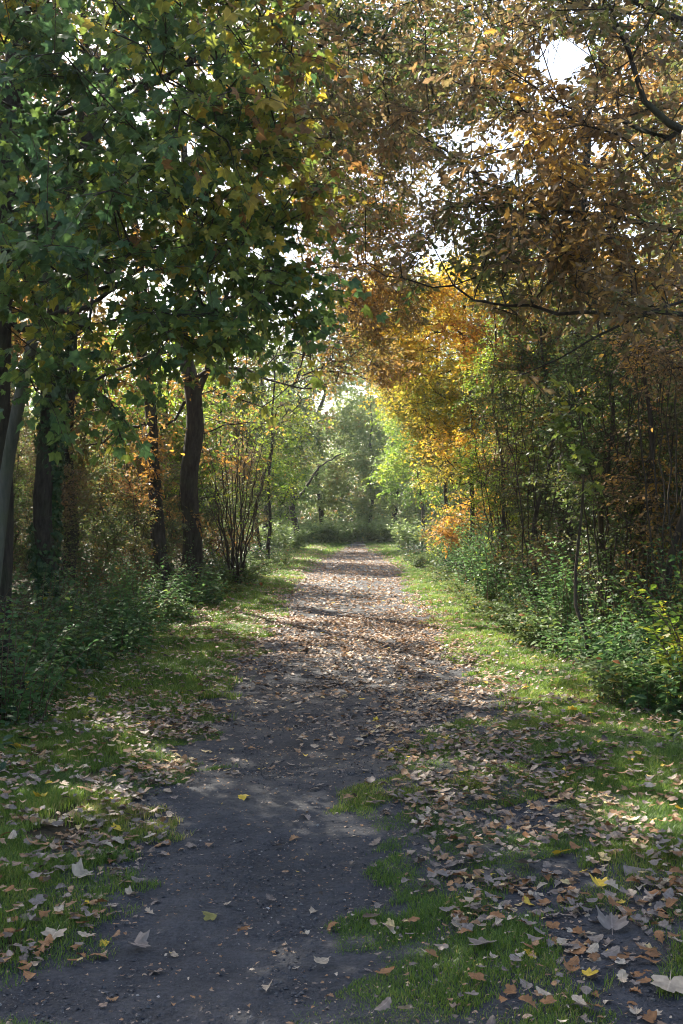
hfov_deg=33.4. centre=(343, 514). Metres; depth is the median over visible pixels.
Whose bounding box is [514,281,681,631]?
thorn tree
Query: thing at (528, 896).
fallen leaf
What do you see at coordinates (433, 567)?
bramble bush
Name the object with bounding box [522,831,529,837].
fallen leaf
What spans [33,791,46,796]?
fallen leaf
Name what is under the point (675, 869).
fallen leaf
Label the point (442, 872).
fallen leaf
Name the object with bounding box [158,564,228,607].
nettle clump
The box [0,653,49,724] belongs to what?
nettle clump
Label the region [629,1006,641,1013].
fallen leaf
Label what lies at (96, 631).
nettle clump
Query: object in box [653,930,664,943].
fallen leaf
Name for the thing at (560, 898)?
fallen leaf
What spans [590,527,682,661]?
leafy bush
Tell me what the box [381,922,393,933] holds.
fallen leaf
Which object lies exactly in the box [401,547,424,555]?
bramble bush
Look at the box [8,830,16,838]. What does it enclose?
fallen leaf
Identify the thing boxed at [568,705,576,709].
fallen leaf
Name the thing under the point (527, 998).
fallen leaf
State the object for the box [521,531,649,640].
leafy bush
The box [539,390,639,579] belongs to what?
thicket shrub
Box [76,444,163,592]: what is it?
thicket shrub
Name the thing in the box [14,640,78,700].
nettle clump
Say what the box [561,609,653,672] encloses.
nettle clump
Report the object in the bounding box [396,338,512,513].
tree
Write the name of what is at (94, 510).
thicket shrub
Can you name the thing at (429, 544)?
leafy bush
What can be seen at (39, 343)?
oak tree
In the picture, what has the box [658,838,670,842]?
fallen leaf
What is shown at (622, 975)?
fallen leaf
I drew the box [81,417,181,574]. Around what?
thicket shrub
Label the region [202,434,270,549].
thicket shrub
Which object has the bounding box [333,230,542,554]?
field maple tree
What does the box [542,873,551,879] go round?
fallen leaf
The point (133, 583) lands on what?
leafy bush
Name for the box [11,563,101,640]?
leafy bush
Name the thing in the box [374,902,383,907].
fallen leaf
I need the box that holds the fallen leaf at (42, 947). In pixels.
[37,944,44,952]
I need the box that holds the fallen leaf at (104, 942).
[100,939,108,945]
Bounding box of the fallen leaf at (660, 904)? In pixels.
[654,900,665,909]
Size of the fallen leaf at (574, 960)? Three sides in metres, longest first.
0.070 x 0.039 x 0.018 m
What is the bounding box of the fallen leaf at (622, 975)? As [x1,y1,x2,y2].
[617,969,628,982]
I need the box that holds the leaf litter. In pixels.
[0,544,682,1023]
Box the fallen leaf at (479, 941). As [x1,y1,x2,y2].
[468,937,496,944]
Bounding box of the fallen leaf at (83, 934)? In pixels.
[78,931,95,936]
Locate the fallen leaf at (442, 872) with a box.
[434,869,447,876]
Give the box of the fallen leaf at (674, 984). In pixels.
[651,972,682,992]
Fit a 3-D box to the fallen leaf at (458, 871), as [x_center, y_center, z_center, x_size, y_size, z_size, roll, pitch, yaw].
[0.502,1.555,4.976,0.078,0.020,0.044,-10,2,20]
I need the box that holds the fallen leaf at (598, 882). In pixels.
[589,873,607,888]
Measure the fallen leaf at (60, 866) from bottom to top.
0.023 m
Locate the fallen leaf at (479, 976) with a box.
[468,972,485,980]
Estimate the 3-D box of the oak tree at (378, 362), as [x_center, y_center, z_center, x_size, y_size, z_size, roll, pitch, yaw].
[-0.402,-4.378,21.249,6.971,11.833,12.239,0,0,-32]
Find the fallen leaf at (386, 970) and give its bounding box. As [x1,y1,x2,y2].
[373,966,394,973]
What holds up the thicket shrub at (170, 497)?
on the ground at (46, 830)
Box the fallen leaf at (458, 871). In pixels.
[450,868,466,872]
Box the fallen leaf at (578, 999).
[571,995,587,1005]
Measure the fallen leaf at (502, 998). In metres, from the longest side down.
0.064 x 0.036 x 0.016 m
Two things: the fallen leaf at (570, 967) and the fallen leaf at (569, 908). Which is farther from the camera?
the fallen leaf at (569, 908)
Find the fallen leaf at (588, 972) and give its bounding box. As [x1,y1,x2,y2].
[581,967,598,975]
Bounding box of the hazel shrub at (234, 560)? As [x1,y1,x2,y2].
[166,388,286,583]
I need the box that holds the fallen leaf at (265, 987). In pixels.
[261,979,272,989]
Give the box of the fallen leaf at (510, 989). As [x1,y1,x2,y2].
[504,984,516,994]
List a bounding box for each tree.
[0,0,122,355]
[0,0,198,703]
[0,0,227,603]
[0,0,389,701]
[0,0,552,629]
[10,159,121,563]
[14,309,181,585]
[19,6,286,598]
[95,298,243,504]
[130,0,571,586]
[138,274,293,555]
[177,355,291,524]
[201,300,337,545]
[210,378,314,551]
[215,296,369,559]
[244,398,334,528]
[262,325,376,524]
[266,379,349,538]
[309,0,682,415]
[329,338,450,523]
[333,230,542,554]
[333,391,404,527]
[335,263,504,561]
[356,381,463,546]
[367,397,466,525]
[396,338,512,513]
[397,375,490,527]
[422,172,604,535]
[436,0,682,604]
[446,288,550,583]
[459,292,608,556]
[464,272,610,608]
[495,217,634,555]
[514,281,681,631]
[541,244,682,638]
[550,1,682,557]
[550,300,682,589]
[567,32,682,416]
[567,286,682,650]
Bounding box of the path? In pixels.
[0,542,682,1023]
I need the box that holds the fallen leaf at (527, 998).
[518,994,535,1007]
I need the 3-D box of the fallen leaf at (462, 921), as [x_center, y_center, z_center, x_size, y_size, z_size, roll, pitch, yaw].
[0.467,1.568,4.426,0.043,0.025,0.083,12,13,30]
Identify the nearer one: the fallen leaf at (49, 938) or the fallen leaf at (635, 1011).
the fallen leaf at (635, 1011)
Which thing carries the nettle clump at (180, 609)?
on the ground at (46, 830)
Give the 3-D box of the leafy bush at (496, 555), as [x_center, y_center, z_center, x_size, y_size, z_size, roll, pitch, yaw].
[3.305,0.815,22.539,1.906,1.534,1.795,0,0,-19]
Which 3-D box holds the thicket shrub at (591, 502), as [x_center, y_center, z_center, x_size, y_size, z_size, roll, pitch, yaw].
[4.783,-0.538,20.564,2.673,4.004,2.328,0,0,25]
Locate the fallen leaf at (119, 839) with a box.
[112,836,124,843]
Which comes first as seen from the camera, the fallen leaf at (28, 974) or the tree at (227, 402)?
the fallen leaf at (28, 974)
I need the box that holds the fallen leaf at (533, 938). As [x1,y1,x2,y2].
[524,932,544,941]
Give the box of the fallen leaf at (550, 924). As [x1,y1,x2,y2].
[545,919,559,928]
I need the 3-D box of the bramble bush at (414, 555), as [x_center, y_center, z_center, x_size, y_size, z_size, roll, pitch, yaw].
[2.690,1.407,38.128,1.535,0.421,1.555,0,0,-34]
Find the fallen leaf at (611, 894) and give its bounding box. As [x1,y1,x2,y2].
[605,890,615,897]
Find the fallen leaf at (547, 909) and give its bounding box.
[543,906,553,911]
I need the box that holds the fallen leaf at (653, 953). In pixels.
[645,948,660,956]
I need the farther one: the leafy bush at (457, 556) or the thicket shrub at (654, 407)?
the leafy bush at (457, 556)
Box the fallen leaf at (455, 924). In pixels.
[451,915,461,927]
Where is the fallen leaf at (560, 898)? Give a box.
[557,895,564,901]
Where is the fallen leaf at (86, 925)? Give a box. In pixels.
[79,923,93,926]
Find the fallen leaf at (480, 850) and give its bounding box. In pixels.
[475,848,484,852]
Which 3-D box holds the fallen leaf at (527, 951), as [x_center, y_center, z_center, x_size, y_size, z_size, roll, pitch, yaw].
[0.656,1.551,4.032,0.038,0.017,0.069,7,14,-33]
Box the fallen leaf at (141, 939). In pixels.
[128,930,149,947]
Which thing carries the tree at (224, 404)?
on the ground at (46, 830)
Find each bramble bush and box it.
[11,613,99,666]
[81,592,205,622]
[179,557,285,586]
[190,578,259,594]
[209,561,278,577]
[235,554,290,571]
[245,547,296,565]
[254,551,299,559]
[273,547,310,553]
[397,553,434,559]
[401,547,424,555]
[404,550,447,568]
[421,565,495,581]
[422,563,465,573]
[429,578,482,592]
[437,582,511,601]
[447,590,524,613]
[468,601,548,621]
[470,578,514,599]
[475,593,541,616]
[475,593,591,639]
[487,603,590,624]
[491,600,636,649]
[566,639,682,709]
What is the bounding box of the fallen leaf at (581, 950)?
[569,947,585,953]
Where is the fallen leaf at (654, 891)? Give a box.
[649,889,660,896]
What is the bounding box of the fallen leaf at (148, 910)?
[144,907,153,913]
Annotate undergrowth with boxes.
[0,537,682,772]
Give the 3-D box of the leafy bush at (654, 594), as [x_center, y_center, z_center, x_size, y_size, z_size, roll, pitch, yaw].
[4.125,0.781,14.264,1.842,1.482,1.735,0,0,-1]
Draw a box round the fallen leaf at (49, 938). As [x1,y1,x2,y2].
[42,934,53,944]
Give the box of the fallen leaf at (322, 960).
[314,956,328,963]
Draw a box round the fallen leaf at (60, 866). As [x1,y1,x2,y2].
[52,865,64,870]
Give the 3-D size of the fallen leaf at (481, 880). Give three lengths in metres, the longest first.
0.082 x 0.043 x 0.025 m
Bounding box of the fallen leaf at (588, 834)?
[585,831,597,836]
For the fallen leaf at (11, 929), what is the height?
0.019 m
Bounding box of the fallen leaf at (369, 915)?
[362,912,379,916]
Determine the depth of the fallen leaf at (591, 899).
4.56 m
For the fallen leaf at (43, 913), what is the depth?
4.44 m
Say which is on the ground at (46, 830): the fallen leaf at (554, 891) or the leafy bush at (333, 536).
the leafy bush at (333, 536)
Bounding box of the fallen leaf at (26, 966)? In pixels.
[17,963,31,969]
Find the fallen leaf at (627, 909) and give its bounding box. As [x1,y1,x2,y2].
[622,906,637,911]
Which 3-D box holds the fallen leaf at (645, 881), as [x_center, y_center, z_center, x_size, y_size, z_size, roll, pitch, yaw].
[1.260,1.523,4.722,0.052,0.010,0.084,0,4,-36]
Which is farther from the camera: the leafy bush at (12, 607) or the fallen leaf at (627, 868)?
the leafy bush at (12, 607)
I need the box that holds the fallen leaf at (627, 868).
[623,865,645,875]
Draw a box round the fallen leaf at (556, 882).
[554,879,561,887]
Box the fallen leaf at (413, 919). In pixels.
[408,916,419,921]
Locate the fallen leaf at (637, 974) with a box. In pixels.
[633,971,642,976]
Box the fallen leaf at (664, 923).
[657,919,671,929]
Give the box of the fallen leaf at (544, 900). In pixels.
[538,898,550,905]
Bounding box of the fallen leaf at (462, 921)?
[458,914,467,925]
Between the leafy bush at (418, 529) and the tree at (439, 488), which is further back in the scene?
the leafy bush at (418, 529)
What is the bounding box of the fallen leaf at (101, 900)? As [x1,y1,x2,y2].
[95,898,107,902]
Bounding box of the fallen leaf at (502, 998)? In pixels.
[499,994,507,1002]
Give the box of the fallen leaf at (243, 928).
[238,925,249,931]
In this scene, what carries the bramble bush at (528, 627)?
on the ground at (46, 830)
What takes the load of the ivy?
attached to the oak tree at (352, 138)
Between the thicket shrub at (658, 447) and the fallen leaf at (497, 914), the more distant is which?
the thicket shrub at (658, 447)
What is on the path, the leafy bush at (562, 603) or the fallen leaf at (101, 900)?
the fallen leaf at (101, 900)
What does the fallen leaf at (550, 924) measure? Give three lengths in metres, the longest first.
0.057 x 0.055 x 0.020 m
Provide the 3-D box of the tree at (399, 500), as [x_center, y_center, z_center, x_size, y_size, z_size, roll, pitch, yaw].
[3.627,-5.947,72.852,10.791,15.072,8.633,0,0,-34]
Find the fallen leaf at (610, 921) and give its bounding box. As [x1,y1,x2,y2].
[596,905,628,934]
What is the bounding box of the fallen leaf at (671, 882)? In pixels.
[669,877,681,886]
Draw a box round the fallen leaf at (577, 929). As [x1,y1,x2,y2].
[571,925,585,935]
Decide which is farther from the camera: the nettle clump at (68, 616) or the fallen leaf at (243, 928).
the nettle clump at (68, 616)
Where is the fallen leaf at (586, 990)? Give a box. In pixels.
[579,986,591,994]
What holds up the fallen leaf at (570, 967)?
on the path
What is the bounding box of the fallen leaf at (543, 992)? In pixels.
[536,986,550,995]
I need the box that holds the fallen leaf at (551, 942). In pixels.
[547,939,554,945]
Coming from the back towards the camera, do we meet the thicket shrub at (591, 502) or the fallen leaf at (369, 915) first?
the thicket shrub at (591, 502)
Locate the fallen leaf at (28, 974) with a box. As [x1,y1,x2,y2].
[23,970,35,979]
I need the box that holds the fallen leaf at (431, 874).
[427,871,438,876]
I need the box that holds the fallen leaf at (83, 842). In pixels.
[74,840,86,845]
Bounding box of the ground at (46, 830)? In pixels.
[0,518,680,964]
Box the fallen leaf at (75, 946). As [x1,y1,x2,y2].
[69,944,80,948]
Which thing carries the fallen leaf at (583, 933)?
on the fallen leaf at (577, 929)
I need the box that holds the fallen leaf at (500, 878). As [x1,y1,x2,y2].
[493,877,507,879]
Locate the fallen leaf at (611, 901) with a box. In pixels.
[608,895,621,906]
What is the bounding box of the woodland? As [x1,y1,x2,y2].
[16,310,667,544]
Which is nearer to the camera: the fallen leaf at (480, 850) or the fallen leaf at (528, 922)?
the fallen leaf at (528, 922)
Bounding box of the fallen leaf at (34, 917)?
[29,913,40,920]
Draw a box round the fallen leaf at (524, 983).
[520,979,532,988]
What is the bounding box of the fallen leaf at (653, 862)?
[649,859,658,864]
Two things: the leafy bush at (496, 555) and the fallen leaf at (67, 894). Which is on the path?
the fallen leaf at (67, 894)
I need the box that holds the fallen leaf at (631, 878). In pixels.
[626,875,639,882]
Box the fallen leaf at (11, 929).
[3,927,14,936]
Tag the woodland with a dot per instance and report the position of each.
(335, 514)
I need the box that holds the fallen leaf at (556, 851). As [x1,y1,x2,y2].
[552,848,569,853]
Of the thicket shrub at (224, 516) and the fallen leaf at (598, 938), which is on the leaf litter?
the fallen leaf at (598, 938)
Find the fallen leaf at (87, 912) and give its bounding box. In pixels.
[84,909,94,915]
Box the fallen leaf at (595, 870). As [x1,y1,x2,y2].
[590,868,601,873]
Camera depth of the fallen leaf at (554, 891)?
4.78 m
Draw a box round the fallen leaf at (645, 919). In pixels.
[641,915,650,922]
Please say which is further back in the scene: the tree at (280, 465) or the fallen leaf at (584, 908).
the tree at (280, 465)
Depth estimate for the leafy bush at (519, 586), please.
16.89 m
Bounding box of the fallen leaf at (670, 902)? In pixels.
[665,897,677,907]
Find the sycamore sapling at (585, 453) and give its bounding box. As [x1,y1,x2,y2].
[541,374,603,661]
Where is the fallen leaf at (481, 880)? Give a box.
[476,878,488,883]
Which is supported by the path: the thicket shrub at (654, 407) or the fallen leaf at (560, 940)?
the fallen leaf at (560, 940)
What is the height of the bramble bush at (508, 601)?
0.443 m
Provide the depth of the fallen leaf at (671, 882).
4.68 m
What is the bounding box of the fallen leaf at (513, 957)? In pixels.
[509,954,523,960]
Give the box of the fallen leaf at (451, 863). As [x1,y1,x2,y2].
[446,860,456,866]
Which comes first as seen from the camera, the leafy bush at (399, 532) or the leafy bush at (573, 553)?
the leafy bush at (573, 553)
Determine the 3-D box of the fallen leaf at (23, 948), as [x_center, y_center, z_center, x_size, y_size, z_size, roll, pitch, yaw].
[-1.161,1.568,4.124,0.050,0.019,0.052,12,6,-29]
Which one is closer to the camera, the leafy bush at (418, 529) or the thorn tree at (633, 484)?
the thorn tree at (633, 484)
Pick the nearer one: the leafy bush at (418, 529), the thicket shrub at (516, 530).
the thicket shrub at (516, 530)
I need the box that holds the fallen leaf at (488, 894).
[485,891,495,897]
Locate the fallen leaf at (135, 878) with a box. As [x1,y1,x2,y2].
[131,876,143,881]
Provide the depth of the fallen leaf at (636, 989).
3.77 m
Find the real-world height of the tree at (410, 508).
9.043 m
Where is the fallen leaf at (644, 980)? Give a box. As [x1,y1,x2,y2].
[636,977,651,982]
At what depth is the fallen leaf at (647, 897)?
4.59 m
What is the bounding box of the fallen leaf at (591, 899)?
[586,896,598,901]
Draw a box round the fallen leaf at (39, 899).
[28,894,46,904]
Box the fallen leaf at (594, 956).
[587,951,599,960]
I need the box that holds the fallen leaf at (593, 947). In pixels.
[586,943,598,953]
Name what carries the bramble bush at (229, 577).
on the ground at (46, 830)
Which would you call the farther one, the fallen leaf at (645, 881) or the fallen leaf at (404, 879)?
the fallen leaf at (404, 879)
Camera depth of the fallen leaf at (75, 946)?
4.20 m
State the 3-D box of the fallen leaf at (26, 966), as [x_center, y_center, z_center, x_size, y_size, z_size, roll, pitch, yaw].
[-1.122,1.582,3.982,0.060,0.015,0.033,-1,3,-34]
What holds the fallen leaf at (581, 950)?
on the path
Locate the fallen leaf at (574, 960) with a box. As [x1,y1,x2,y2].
[566,956,579,965]
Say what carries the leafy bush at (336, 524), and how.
on the ground at (46, 830)
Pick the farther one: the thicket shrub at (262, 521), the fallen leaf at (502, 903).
the thicket shrub at (262, 521)
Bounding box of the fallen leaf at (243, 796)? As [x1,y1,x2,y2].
[238,794,249,799]
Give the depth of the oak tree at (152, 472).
20.36 m
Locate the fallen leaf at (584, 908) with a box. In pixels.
[578,903,593,911]
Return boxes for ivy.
[24,330,74,618]
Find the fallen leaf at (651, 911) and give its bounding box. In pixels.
[646,909,662,917]
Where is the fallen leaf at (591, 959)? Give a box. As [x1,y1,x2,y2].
[587,957,600,961]
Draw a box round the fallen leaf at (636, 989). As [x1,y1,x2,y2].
[629,986,640,992]
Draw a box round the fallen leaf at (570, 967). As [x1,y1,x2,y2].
[563,958,579,971]
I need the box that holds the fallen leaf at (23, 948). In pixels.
[19,945,28,952]
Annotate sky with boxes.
[2,0,682,517]
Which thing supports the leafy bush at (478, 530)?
on the ground at (46, 830)
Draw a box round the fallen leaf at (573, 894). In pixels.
[568,890,578,897]
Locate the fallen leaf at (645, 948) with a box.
[635,942,652,950]
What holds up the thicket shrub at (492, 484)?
on the ground at (46, 830)
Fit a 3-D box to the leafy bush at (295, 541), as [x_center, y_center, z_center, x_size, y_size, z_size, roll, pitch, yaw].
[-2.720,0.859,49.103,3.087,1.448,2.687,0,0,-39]
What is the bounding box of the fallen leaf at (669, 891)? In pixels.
[664,887,673,896]
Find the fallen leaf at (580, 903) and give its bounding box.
[573,902,585,908]
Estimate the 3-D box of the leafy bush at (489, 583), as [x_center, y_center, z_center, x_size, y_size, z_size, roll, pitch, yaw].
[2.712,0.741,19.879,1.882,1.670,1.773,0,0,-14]
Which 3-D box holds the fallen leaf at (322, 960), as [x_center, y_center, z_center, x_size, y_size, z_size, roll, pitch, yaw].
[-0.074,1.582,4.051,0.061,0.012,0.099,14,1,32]
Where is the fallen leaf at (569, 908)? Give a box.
[560,906,575,910]
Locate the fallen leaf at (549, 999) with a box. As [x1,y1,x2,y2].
[539,995,556,1003]
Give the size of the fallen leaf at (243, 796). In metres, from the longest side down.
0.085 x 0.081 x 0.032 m
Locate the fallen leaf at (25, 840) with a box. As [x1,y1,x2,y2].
[23,838,32,844]
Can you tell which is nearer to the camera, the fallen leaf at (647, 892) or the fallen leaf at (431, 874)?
the fallen leaf at (647, 892)
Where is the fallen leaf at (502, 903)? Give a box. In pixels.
[498,900,507,905]
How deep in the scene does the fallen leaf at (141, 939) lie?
4.25 m
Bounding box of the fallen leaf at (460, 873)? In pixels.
[453,871,466,875]
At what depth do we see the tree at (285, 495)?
34.29 m
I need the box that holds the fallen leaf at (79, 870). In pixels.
[72,858,93,877]
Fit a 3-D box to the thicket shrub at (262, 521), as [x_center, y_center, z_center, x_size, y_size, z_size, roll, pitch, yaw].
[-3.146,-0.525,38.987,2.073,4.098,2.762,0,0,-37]
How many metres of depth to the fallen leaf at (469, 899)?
4.57 m
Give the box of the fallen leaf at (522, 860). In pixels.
[514,858,540,862]
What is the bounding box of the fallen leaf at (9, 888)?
[3,885,14,891]
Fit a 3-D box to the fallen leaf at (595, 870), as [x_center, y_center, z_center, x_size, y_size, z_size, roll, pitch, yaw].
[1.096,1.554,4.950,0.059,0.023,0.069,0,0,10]
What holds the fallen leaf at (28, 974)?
on the path
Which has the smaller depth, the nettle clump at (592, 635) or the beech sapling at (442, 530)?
the nettle clump at (592, 635)
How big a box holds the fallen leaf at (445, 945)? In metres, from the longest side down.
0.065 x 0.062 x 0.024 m
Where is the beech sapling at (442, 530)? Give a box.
[421,496,493,573]
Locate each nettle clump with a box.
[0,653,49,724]
[13,605,89,682]
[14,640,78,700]
[27,608,116,660]
[38,628,113,671]
[56,597,97,633]
[59,586,156,644]
[61,596,168,659]
[104,599,169,633]
[131,573,204,622]
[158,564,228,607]
[529,611,611,661]
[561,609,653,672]
[570,605,661,660]
[588,617,678,696]
[620,643,682,720]
[639,653,681,694]
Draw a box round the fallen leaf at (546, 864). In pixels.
[543,861,551,866]
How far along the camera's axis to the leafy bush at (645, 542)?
11.54 m
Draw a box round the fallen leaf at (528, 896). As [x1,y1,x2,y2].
[522,892,533,900]
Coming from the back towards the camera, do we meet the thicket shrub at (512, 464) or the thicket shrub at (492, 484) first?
the thicket shrub at (492, 484)
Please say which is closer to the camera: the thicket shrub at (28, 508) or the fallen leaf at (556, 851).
the fallen leaf at (556, 851)
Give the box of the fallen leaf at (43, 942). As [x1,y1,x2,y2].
[38,940,48,945]
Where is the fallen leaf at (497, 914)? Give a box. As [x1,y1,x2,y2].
[490,910,504,917]
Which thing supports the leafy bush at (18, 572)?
on the ground at (46, 830)
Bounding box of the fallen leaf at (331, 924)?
[327,921,337,931]
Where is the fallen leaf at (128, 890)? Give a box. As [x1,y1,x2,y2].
[125,886,137,894]
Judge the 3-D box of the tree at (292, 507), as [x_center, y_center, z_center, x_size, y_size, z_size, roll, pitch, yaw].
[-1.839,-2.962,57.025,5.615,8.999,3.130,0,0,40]
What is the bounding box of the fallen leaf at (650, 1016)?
[640,1009,656,1022]
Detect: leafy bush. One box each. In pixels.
[0,572,67,713]
[0,580,111,725]
[11,546,27,606]
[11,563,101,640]
[11,570,108,659]
[12,574,26,620]
[58,535,146,626]
[59,532,127,604]
[61,555,166,638]
[94,541,196,623]
[108,540,152,589]
[111,548,188,607]
[145,540,207,597]
[203,544,231,577]
[210,534,253,571]
[223,517,283,539]
[245,519,316,549]
[246,520,295,544]
[252,518,306,539]
[273,515,343,542]
[303,516,362,543]
[311,516,371,540]
[322,514,391,542]
[353,513,413,541]
[382,522,427,542]
[384,513,440,547]
[408,521,436,540]
[419,510,493,566]
[424,535,451,562]
[429,502,519,572]
[431,515,494,573]
[440,509,540,601]
[448,520,513,585]
[465,519,555,586]
[469,523,590,612]
[497,531,591,603]
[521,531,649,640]
[540,517,635,620]
[559,548,682,645]
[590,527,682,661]
[612,565,682,710]
[613,538,682,620]
[634,532,682,564]
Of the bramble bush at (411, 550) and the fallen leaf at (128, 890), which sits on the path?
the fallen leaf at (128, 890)
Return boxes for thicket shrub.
[10,381,35,552]
[12,447,105,594]
[13,405,92,594]
[13,447,61,583]
[14,425,110,587]
[62,438,141,591]
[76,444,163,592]
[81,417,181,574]
[101,400,206,574]
[109,427,206,550]
[117,466,193,584]
[127,443,214,562]
[160,413,239,563]
[166,414,256,569]
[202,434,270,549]
[219,442,281,550]
[417,452,483,547]
[443,442,518,546]
[461,422,555,556]
[482,409,557,550]
[487,386,613,582]
[513,401,639,612]
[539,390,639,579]
[549,390,656,572]
[577,342,682,613]
[606,327,682,600]
[640,353,682,543]
[667,498,682,598]
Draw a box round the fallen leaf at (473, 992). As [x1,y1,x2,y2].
[465,990,478,994]
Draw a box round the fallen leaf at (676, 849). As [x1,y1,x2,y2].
[671,847,682,857]
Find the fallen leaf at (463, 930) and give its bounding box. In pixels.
[458,927,472,932]
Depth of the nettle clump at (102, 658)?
10.95 m
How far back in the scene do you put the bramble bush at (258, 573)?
26.99 m
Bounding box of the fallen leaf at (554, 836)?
[547,833,557,839]
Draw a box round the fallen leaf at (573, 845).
[570,841,579,848]
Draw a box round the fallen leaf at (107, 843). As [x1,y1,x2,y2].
[99,841,112,846]
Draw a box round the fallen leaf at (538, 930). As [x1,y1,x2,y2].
[534,927,544,934]
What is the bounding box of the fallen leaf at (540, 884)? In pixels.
[537,882,547,888]
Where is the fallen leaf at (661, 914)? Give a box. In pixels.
[658,911,671,917]
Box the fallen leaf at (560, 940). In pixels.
[556,937,567,943]
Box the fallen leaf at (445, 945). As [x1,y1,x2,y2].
[434,943,447,949]
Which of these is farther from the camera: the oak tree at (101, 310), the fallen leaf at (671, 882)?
the oak tree at (101, 310)
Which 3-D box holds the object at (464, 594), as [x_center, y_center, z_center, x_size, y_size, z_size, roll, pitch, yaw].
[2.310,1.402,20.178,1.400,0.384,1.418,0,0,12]
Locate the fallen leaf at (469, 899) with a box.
[465,897,474,902]
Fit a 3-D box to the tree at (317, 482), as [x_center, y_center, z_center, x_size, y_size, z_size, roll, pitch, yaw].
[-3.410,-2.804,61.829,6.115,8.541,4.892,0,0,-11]
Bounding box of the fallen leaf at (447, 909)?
[439,904,455,911]
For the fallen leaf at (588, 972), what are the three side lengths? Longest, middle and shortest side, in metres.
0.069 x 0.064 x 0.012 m
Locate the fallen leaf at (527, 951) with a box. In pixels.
[524,949,535,958]
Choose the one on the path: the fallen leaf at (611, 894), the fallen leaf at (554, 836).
the fallen leaf at (611, 894)
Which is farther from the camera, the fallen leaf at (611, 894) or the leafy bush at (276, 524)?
the leafy bush at (276, 524)
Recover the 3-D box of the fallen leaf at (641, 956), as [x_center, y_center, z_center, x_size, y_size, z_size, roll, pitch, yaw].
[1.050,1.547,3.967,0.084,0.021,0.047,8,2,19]
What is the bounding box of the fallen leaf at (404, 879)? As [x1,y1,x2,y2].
[401,877,411,882]
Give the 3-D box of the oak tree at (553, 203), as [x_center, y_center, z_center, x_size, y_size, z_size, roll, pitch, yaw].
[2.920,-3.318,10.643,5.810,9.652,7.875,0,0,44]
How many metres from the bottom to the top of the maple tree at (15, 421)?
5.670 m
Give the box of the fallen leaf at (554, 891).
[547,889,559,893]
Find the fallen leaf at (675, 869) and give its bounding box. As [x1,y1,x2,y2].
[669,866,682,873]
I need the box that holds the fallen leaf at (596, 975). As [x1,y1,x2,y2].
[588,973,600,979]
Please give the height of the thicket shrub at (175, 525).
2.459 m
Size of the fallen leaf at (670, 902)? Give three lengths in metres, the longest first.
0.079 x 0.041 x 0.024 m
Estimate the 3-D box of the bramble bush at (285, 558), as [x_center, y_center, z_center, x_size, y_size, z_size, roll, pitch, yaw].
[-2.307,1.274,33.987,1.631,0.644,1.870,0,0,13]
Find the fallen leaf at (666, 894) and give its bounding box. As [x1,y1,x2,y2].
[662,892,677,898]
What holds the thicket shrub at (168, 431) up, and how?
on the ground at (46, 830)
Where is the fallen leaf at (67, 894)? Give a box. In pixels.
[61,892,71,897]
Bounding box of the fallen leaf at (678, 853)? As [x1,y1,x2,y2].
[671,850,682,855]
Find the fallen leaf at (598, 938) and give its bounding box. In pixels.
[587,934,603,942]
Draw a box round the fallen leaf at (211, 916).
[202,911,216,920]
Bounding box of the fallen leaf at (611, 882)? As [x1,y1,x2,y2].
[604,879,618,889]
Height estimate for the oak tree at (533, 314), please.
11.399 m
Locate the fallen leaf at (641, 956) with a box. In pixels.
[634,955,652,961]
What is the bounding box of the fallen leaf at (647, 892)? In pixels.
[643,886,658,896]
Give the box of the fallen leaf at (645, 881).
[640,878,653,884]
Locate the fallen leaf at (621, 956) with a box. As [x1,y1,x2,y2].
[608,953,628,959]
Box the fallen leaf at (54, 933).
[41,927,66,938]
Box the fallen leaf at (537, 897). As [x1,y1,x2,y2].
[532,892,540,900]
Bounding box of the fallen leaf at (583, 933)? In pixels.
[578,931,594,936]
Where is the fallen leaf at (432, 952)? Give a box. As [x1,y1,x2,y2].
[425,946,437,956]
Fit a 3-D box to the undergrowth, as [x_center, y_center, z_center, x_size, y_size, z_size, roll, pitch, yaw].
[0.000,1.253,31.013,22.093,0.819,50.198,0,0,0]
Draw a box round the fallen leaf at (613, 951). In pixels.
[601,945,619,956]
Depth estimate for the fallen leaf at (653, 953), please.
4.03 m
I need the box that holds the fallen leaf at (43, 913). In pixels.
[39,910,50,917]
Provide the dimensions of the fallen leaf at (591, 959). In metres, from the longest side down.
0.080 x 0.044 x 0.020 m
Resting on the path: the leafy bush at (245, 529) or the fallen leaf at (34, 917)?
the fallen leaf at (34, 917)
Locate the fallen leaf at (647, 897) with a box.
[643,894,655,902]
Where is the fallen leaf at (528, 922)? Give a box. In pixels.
[519,915,536,924]
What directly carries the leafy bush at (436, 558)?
on the ground at (46, 830)
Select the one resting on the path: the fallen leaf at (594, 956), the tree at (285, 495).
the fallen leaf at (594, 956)
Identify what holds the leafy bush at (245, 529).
on the ground at (46, 830)
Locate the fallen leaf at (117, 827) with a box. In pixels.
[111,823,121,830]

